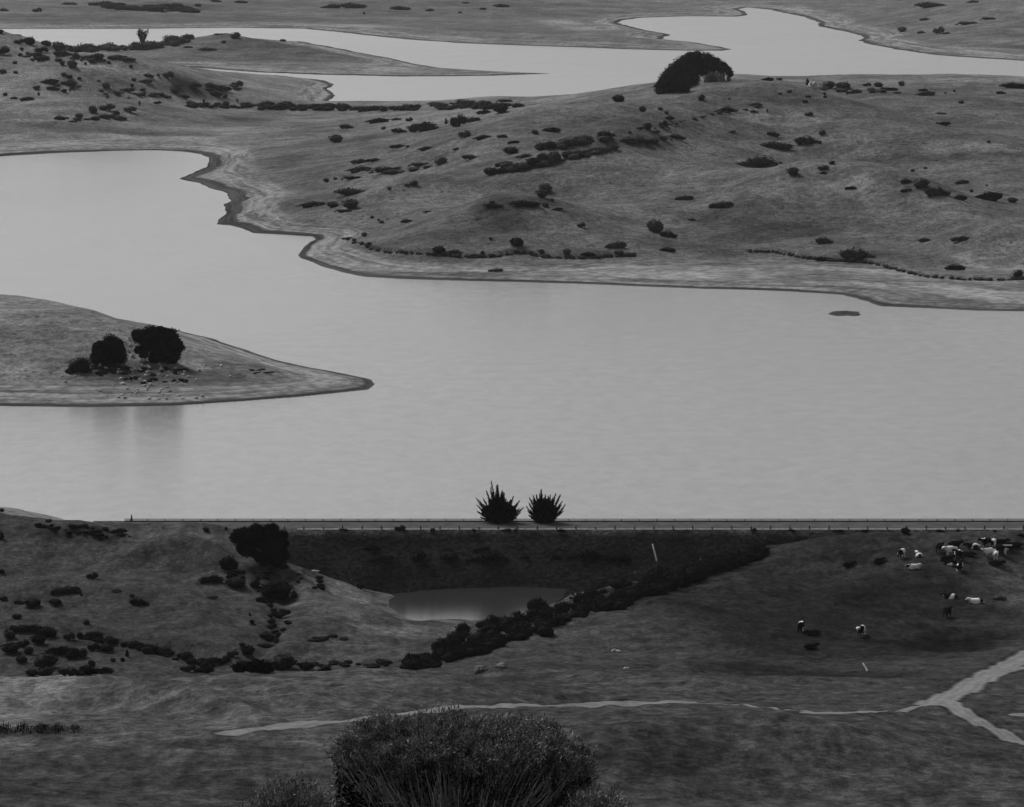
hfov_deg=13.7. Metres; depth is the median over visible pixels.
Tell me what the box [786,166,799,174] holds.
shrub
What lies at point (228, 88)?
shrub
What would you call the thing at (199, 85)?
shrub
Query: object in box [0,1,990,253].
scrub
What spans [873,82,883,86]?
shrub
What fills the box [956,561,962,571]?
cow
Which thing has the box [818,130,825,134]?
shrub
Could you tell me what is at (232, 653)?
shrub
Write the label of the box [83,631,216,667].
gully scrub
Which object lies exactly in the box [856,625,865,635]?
cow
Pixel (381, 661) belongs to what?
meadow scrub
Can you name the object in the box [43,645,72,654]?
shrub
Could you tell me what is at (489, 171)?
shrub
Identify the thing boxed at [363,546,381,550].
shrub
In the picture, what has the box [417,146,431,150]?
shrub
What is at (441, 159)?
shrub
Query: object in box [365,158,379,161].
shrub
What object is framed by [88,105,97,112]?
shrub
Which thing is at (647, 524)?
dam road
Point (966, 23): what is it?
shrub
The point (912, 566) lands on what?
cow
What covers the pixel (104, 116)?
shrub
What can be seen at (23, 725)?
rushes
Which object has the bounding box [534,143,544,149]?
shrub
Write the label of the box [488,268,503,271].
shrub
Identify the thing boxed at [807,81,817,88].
rock
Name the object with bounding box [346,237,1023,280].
bank scrub
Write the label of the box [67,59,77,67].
shrub
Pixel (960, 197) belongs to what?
shrub
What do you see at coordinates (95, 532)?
brow scrub
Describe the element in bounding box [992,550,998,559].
cow
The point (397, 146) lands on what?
shrub
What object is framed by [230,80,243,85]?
shrub
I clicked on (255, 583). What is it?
shrub
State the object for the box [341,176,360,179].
shrub
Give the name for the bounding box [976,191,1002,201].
shrub
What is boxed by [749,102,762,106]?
shrub
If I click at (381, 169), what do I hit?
shrub
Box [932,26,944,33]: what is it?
shrub
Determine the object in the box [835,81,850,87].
shrub
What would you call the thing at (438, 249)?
shrub
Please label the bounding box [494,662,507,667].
rock
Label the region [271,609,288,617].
shrub
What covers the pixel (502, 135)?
shrub
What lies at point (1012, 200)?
shrub
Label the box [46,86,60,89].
shrub
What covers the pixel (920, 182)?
shrub
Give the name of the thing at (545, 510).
agave plant
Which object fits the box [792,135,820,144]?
shrub
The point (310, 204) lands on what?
shrub
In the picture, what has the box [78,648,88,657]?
shrub
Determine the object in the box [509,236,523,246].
shrub
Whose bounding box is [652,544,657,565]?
marker pole
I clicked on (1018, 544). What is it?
cow
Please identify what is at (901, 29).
shrub
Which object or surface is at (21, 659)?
shrub
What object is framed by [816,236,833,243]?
shrub
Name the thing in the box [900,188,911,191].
shrub
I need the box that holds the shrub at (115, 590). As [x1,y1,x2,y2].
[111,588,121,591]
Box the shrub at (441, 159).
[432,156,447,163]
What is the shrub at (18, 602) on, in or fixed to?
on the ground
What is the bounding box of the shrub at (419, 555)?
[409,550,426,561]
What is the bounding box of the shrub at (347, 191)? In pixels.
[334,187,364,195]
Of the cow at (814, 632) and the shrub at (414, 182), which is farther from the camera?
the shrub at (414, 182)
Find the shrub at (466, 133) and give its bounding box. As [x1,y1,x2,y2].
[457,130,470,137]
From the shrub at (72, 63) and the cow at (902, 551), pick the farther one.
the shrub at (72, 63)
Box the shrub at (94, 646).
[87,642,98,650]
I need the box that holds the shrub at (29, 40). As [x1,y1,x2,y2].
[23,36,34,44]
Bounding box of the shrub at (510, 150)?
[503,146,517,153]
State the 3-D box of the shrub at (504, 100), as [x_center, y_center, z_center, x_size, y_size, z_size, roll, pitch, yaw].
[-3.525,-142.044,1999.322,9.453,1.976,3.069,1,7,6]
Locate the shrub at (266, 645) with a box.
[257,643,274,647]
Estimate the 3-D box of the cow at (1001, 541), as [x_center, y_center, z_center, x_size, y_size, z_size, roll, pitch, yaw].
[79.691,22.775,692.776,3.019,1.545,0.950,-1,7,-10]
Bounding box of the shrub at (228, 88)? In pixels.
[224,85,232,90]
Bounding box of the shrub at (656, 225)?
[647,218,663,231]
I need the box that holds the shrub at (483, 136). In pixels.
[472,134,490,139]
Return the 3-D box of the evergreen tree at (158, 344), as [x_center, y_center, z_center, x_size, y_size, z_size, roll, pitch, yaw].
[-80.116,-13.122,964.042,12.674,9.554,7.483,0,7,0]
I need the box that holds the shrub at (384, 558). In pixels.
[363,554,392,561]
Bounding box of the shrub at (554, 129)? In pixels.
[542,127,560,131]
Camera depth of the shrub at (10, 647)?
628.84 m
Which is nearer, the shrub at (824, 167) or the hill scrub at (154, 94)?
the shrub at (824, 167)
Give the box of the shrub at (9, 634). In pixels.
[3,631,17,638]
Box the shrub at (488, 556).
[468,551,508,561]
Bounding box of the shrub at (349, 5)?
[337,1,366,8]
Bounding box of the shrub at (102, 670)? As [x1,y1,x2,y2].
[95,667,113,673]
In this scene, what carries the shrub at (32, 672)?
on the ground
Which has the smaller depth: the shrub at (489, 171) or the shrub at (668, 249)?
the shrub at (668, 249)
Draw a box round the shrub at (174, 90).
[169,88,179,92]
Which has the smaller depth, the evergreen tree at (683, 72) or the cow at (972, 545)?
the cow at (972, 545)
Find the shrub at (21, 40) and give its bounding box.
[14,38,25,43]
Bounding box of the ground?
[0,0,1023,806]
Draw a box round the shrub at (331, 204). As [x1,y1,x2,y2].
[327,201,339,206]
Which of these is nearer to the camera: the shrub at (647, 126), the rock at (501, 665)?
the rock at (501, 665)
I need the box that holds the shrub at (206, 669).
[194,666,215,672]
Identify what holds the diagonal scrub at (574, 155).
on the ground
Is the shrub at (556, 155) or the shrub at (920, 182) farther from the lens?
the shrub at (556, 155)
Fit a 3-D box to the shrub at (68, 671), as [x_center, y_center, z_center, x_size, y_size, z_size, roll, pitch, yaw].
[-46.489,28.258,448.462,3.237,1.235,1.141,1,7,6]
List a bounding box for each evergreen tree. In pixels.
[88,333,128,365]
[130,325,185,363]
[228,522,290,568]
[653,49,734,93]
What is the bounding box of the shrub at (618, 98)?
[612,94,624,101]
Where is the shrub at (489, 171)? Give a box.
[483,167,495,174]
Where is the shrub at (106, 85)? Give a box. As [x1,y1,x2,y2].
[102,82,109,87]
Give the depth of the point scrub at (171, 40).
2758.95 m
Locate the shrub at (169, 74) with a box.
[161,71,174,77]
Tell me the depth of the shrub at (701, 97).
1555.04 m
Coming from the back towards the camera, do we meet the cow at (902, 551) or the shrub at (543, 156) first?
the shrub at (543, 156)
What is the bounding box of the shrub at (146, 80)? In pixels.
[138,78,152,82]
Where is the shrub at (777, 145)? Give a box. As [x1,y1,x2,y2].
[759,141,794,149]
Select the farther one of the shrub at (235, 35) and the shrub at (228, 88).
the shrub at (235, 35)
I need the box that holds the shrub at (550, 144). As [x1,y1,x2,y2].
[543,141,556,148]
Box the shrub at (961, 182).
[955,179,968,183]
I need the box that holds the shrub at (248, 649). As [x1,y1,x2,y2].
[240,644,255,654]
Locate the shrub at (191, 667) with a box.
[179,664,197,671]
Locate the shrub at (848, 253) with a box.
[837,246,876,259]
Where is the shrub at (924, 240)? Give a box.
[918,237,931,241]
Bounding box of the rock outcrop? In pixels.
[703,70,730,82]
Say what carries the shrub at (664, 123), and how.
on the ground
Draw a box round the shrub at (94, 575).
[85,572,98,579]
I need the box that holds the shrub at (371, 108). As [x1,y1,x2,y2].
[357,105,379,111]
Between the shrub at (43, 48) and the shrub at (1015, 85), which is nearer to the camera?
the shrub at (1015, 85)
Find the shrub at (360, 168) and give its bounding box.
[343,166,371,172]
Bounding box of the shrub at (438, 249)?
[432,246,444,252]
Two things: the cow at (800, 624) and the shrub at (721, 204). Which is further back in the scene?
the shrub at (721, 204)
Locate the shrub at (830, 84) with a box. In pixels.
[820,81,835,88]
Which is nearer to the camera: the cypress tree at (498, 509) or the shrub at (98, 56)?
the cypress tree at (498, 509)
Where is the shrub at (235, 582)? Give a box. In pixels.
[224,576,245,587]
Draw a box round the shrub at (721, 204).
[709,200,733,207]
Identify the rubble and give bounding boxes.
[61,363,231,398]
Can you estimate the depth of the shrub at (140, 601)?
659.36 m
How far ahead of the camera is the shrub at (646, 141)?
1462.17 m
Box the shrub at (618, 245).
[604,241,628,247]
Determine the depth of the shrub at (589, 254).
1256.57 m
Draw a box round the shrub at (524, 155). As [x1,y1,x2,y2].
[515,153,531,157]
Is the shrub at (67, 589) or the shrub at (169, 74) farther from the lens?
the shrub at (169, 74)
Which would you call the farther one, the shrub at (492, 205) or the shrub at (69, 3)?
the shrub at (69, 3)
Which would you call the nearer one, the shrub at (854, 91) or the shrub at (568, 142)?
the shrub at (568, 142)
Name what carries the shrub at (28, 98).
on the ground
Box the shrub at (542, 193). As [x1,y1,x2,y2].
[535,188,548,197]
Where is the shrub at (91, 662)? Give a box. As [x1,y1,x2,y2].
[88,659,95,665]
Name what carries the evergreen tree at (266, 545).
on the ground
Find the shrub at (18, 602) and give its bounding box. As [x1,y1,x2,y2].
[13,600,23,603]
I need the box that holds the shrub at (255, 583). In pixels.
[250,579,259,586]
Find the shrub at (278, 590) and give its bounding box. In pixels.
[257,579,295,598]
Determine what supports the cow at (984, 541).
on the ground
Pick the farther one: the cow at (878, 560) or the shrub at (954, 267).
the shrub at (954, 267)
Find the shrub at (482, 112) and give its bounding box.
[476,110,489,114]
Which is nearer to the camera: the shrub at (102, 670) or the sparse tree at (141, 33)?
the shrub at (102, 670)
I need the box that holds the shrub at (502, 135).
[496,134,507,137]
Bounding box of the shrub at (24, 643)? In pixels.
[17,639,29,646]
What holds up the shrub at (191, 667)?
on the ground
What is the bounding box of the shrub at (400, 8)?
[390,6,410,9]
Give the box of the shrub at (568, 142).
[555,138,572,146]
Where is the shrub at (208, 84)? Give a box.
[204,82,214,88]
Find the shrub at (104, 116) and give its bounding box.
[99,113,111,118]
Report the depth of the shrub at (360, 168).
1556.87 m
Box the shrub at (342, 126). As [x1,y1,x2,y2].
[339,123,353,128]
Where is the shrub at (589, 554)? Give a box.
[569,550,601,558]
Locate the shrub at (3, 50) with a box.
[0,45,9,54]
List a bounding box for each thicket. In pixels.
[398,544,770,669]
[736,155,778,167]
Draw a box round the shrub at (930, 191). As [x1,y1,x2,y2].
[923,185,951,196]
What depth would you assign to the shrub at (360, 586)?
696.82 m
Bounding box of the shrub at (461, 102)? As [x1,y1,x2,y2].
[451,101,473,104]
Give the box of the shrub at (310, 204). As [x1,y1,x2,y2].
[296,201,324,207]
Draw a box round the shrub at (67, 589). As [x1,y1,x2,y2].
[50,585,80,594]
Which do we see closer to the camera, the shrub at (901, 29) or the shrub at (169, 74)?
the shrub at (169, 74)
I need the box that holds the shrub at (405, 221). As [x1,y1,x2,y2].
[400,218,411,222]
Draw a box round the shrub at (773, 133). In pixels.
[767,131,779,136]
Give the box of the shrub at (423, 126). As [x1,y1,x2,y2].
[405,121,438,131]
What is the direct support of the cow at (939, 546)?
on the ground
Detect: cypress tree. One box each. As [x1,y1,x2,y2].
[476,481,523,522]
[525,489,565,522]
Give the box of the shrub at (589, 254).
[581,252,596,255]
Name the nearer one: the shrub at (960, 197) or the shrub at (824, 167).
the shrub at (960, 197)
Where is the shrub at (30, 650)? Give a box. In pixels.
[22,646,33,653]
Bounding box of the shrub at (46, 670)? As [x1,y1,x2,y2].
[37,666,55,675]
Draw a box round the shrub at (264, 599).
[256,595,275,603]
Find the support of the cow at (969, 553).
on the ground
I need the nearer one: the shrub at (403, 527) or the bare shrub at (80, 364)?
the shrub at (403, 527)
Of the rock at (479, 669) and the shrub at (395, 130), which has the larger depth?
the shrub at (395, 130)
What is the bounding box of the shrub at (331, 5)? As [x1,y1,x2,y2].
[320,3,340,7]
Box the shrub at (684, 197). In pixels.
[675,195,693,199]
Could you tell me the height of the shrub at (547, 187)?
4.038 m
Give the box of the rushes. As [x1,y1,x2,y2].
[0,721,92,733]
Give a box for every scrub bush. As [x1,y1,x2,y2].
[237,765,340,806]
[324,699,602,806]
[558,783,633,806]
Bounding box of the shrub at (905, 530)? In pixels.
[900,527,909,533]
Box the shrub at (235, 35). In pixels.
[229,32,240,38]
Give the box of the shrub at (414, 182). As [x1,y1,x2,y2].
[408,180,418,184]
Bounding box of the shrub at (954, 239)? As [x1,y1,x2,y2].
[950,236,969,241]
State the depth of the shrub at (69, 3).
3778.71 m
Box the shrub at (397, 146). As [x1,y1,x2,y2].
[389,144,403,147]
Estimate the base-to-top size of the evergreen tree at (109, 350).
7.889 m
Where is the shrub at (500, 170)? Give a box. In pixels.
[497,168,508,172]
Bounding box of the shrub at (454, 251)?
[448,249,462,253]
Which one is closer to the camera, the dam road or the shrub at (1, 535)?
the shrub at (1, 535)
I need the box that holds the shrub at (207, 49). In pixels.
[198,47,216,50]
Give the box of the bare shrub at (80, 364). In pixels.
[65,357,90,372]
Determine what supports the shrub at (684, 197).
on the ground
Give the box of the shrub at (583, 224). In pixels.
[576,222,585,226]
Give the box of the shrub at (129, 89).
[119,88,134,91]
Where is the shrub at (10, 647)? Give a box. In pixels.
[0,641,22,653]
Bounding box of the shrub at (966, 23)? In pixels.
[956,21,977,24]
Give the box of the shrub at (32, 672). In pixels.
[25,668,37,675]
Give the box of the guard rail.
[124,519,1023,521]
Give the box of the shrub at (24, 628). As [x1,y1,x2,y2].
[4,624,40,632]
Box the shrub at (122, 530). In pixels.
[117,528,128,532]
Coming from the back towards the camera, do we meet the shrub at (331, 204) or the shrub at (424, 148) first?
the shrub at (424, 148)
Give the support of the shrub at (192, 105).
on the ground
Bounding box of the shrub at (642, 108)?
[639,106,646,111]
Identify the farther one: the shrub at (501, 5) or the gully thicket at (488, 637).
the shrub at (501, 5)
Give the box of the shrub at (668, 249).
[659,247,676,251]
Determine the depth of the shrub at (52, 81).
2033.40 m
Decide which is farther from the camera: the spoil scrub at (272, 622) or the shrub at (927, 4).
the shrub at (927, 4)
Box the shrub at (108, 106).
[98,103,115,109]
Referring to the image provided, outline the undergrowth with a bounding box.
[64,360,272,383]
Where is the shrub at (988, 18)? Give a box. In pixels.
[980,17,994,19]
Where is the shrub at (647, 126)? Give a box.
[643,123,652,129]
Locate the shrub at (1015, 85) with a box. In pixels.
[998,82,1023,88]
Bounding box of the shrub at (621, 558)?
[603,555,632,561]
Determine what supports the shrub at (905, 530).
on the ground
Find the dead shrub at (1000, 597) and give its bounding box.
[990,595,1007,599]
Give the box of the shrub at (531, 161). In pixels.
[525,157,540,165]
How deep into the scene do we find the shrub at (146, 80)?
2064.39 m
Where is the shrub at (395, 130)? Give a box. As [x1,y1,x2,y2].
[391,127,406,132]
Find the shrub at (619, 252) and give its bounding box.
[614,249,623,254]
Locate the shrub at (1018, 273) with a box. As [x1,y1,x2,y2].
[1011,269,1023,276]
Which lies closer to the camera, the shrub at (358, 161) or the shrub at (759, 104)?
the shrub at (759, 104)
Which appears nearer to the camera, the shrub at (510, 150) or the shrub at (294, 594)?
the shrub at (294, 594)
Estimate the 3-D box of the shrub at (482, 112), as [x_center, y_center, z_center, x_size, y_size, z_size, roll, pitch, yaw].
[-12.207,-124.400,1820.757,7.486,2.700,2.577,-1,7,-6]
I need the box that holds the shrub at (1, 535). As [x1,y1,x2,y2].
[0,530,3,539]
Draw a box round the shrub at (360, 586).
[356,583,364,588]
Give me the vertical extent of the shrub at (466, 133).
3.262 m
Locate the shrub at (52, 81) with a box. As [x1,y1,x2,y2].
[41,78,59,84]
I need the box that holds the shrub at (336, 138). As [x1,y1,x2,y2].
[328,134,342,142]
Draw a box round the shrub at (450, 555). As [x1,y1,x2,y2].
[439,550,458,559]
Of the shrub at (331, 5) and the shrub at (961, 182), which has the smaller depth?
the shrub at (961, 182)
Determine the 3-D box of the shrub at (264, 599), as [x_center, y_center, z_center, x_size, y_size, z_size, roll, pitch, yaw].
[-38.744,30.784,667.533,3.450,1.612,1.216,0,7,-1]
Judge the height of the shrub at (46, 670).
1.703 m
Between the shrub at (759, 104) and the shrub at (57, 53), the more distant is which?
the shrub at (57, 53)
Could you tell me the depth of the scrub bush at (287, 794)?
89.42 m
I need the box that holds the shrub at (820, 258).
[812,256,831,260]
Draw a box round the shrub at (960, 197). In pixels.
[954,194,968,199]
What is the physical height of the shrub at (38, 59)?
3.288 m
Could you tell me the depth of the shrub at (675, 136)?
1479.17 m
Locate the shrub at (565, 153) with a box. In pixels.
[561,150,571,157]
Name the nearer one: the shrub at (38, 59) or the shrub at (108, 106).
the shrub at (108, 106)
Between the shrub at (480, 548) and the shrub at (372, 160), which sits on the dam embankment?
the shrub at (480, 548)
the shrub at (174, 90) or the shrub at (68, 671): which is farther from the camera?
the shrub at (174, 90)
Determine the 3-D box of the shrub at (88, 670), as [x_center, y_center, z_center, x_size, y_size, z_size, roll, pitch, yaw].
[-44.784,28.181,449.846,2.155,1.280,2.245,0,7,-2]
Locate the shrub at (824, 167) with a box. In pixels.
[817,165,829,169]
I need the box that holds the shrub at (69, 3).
[61,2,76,4]
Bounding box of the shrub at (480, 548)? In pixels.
[473,546,489,550]
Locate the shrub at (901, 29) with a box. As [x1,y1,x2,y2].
[897,27,906,31]
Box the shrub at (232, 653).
[227,650,238,656]
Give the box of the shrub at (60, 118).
[54,115,65,119]
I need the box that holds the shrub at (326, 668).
[317,667,331,670]
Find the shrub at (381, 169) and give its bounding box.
[368,166,399,172]
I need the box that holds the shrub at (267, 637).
[259,631,278,640]
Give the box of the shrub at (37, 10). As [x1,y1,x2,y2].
[32,8,41,11]
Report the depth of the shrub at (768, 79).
1773.04 m
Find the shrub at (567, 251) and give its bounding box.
[562,248,570,254]
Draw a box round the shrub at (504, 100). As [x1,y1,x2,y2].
[496,99,512,101]
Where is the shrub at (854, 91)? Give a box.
[846,90,861,93]
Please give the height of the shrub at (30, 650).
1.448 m
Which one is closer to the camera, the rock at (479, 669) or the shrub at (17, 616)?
the rock at (479, 669)
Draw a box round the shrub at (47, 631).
[36,625,58,636]
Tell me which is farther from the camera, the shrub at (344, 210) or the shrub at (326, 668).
the shrub at (344, 210)
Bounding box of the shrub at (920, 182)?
[910,178,930,186]
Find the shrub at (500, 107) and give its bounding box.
[491,102,509,112]
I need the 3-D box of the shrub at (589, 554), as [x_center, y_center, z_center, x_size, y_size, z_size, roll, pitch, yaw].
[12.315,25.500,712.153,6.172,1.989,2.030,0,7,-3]
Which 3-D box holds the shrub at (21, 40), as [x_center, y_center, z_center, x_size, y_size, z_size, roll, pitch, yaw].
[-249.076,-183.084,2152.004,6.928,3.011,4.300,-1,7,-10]
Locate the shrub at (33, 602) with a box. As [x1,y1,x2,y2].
[23,597,40,606]
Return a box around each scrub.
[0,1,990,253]
[22,52,242,120]
[34,523,130,536]
[52,34,193,51]
[80,524,996,615]
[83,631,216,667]
[88,0,201,12]
[182,100,525,110]
[225,565,326,642]
[295,633,393,668]
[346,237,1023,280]
[352,86,900,173]
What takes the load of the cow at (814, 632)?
on the ground
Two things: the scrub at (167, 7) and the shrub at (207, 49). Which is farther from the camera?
the scrub at (167, 7)
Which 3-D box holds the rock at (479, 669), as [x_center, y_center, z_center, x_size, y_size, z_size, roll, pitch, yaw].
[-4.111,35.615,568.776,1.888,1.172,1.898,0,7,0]
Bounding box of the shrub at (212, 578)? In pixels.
[197,575,224,583]
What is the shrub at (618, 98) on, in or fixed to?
on the ground
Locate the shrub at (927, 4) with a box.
[914,1,946,8]
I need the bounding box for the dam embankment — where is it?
[92,521,1023,595]
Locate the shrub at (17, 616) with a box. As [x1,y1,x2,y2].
[11,613,21,618]
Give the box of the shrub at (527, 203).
[509,200,540,206]
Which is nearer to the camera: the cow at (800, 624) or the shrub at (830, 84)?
the cow at (800, 624)
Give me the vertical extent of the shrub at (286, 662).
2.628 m
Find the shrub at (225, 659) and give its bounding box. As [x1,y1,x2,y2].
[213,655,231,663]
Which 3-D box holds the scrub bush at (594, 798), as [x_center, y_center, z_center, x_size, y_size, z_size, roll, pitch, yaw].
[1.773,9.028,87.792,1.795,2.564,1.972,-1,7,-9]
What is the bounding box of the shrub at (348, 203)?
[341,198,360,208]
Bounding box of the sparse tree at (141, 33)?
[136,28,148,41]
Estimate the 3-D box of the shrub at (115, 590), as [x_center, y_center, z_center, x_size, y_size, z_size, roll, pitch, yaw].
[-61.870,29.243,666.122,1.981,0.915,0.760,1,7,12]
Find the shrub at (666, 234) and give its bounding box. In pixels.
[659,230,676,237]
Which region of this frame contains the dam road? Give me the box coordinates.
[124,522,1023,527]
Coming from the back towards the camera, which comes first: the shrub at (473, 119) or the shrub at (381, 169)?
the shrub at (473, 119)
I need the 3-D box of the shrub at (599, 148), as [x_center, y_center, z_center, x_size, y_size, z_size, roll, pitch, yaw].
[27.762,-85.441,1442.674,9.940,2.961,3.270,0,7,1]
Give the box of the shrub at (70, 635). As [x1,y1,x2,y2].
[63,632,75,639]
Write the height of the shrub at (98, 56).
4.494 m
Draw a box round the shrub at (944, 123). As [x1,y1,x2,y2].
[935,121,951,124]
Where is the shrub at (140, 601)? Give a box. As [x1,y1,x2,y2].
[129,598,148,605]
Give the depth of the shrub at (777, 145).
1494.55 m
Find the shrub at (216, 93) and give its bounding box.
[209,91,222,96]
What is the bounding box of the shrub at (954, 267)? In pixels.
[944,263,967,269]
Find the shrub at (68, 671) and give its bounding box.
[57,667,84,675]
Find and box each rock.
[474,665,486,673]
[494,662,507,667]
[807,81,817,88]
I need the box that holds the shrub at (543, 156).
[536,152,548,160]
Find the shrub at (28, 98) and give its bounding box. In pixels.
[19,96,33,100]
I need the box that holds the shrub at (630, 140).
[619,136,637,143]
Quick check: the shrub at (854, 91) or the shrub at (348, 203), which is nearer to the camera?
the shrub at (348, 203)
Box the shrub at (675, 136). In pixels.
[667,134,686,139]
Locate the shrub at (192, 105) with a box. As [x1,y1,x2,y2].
[186,102,196,107]
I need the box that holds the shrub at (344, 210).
[334,209,351,211]
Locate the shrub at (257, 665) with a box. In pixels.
[227,658,278,673]
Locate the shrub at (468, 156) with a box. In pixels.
[460,155,478,159]
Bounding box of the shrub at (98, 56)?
[91,53,103,59]
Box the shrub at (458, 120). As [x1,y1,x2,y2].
[448,114,466,126]
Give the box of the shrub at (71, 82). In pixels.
[59,80,77,85]
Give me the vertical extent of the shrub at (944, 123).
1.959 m
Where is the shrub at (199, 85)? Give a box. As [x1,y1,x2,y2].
[189,81,201,87]
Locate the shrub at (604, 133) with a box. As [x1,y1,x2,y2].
[597,130,611,135]
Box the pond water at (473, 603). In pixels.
[389,587,565,620]
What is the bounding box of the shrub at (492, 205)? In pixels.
[483,202,502,207]
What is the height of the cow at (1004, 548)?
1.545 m
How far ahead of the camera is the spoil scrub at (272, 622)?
682.22 m
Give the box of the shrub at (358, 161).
[350,159,365,163]
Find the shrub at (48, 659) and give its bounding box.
[30,652,58,667]
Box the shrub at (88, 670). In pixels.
[78,664,97,674]
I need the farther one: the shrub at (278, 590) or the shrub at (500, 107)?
the shrub at (500, 107)
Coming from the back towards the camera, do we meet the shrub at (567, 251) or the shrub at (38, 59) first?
the shrub at (38, 59)
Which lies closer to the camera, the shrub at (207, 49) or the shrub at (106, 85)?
the shrub at (106, 85)
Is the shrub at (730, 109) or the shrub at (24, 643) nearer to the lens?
the shrub at (24, 643)
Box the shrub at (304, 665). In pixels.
[297,661,314,669]
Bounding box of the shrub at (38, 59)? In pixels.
[34,56,49,61]
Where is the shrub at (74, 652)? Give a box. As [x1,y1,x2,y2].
[64,647,80,658]
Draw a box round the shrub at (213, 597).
[206,595,217,599]
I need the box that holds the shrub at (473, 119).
[466,116,479,122]
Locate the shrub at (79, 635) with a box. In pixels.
[77,633,83,638]
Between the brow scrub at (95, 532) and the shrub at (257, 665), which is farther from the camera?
the brow scrub at (95, 532)
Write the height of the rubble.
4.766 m
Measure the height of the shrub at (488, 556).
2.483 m
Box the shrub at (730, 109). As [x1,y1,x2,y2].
[720,107,735,112]
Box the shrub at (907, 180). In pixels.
[900,178,911,182]
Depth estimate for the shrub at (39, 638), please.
633.93 m
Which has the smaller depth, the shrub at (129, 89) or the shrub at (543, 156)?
the shrub at (543, 156)
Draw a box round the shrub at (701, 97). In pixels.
[697,94,705,99]
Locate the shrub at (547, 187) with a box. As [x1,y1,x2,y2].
[538,183,552,191]
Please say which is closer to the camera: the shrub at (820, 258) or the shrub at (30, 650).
the shrub at (30, 650)
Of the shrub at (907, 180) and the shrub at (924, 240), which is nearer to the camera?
the shrub at (924, 240)
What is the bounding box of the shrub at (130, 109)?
[124,106,136,112]
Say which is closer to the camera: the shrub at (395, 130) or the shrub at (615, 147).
the shrub at (615, 147)
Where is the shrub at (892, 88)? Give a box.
[880,87,897,90]
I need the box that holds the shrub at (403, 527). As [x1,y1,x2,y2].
[394,524,405,530]
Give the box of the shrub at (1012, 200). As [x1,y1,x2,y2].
[1007,197,1017,202]
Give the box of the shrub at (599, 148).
[587,147,606,152]
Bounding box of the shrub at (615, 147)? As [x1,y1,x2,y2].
[610,145,618,149]
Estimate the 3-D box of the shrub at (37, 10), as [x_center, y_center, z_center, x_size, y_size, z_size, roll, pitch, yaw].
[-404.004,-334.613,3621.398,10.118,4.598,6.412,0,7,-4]
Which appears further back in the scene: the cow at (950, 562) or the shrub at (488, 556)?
the shrub at (488, 556)
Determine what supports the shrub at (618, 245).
on the ground
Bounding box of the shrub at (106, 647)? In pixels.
[98,643,113,651]
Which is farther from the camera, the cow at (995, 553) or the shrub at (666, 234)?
the shrub at (666, 234)
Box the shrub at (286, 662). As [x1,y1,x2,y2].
[270,654,298,669]
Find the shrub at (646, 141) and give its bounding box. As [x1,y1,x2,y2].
[638,139,652,143]
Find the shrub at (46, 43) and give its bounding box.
[41,40,52,45]
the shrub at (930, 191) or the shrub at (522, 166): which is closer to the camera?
the shrub at (930, 191)
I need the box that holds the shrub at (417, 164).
[408,162,428,166]
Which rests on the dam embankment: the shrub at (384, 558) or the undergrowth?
the shrub at (384, 558)
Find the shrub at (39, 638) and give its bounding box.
[30,634,47,643]
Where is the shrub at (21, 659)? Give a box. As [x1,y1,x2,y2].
[16,655,27,662]
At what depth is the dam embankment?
713.41 m
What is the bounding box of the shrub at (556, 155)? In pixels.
[548,150,561,159]
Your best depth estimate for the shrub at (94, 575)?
675.36 m
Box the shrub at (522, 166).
[513,162,530,170]
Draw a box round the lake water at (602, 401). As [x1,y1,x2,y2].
[0,7,1023,521]
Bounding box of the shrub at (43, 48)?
[34,46,48,51]
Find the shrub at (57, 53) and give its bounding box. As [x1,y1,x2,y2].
[51,49,72,56]
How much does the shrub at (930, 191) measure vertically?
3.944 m
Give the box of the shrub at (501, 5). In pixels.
[492,4,510,6]
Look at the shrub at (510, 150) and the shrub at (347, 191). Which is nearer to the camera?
the shrub at (347, 191)
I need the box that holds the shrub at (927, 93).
[914,91,935,95]
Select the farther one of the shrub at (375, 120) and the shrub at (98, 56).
the shrub at (98, 56)
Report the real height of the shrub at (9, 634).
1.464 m
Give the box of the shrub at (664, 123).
[659,120,667,126]
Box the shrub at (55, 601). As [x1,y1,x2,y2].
[48,598,61,605]
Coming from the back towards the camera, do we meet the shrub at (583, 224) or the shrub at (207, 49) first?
the shrub at (207, 49)
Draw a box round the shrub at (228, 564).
[218,554,238,570]
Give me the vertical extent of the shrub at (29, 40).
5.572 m
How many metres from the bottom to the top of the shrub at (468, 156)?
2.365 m
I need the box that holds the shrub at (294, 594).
[291,591,296,597]
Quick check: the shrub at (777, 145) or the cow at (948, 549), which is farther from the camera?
the shrub at (777, 145)
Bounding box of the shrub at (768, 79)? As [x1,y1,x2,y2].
[761,77,773,80]
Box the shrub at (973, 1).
[965,0,978,2]
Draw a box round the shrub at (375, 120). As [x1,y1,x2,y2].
[366,117,388,123]
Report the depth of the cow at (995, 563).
684.71 m
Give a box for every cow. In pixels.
[797,620,803,632]
[803,629,821,635]
[803,642,819,649]
[842,561,855,566]
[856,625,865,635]
[874,557,885,563]
[897,548,906,558]
[904,563,922,569]
[915,550,922,557]
[936,542,944,552]
[940,554,954,559]
[941,559,956,565]
[941,593,958,598]
[942,545,957,554]
[943,606,951,617]
[948,540,963,548]
[952,549,963,559]
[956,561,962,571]
[963,543,980,548]
[963,551,976,556]
[965,597,983,603]
[977,538,992,546]
[980,547,995,556]
[988,560,1005,565]
[991,538,996,547]
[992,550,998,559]
[995,539,1010,546]
[995,545,1011,554]
[1006,542,1023,547]
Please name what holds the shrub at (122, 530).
on the ground

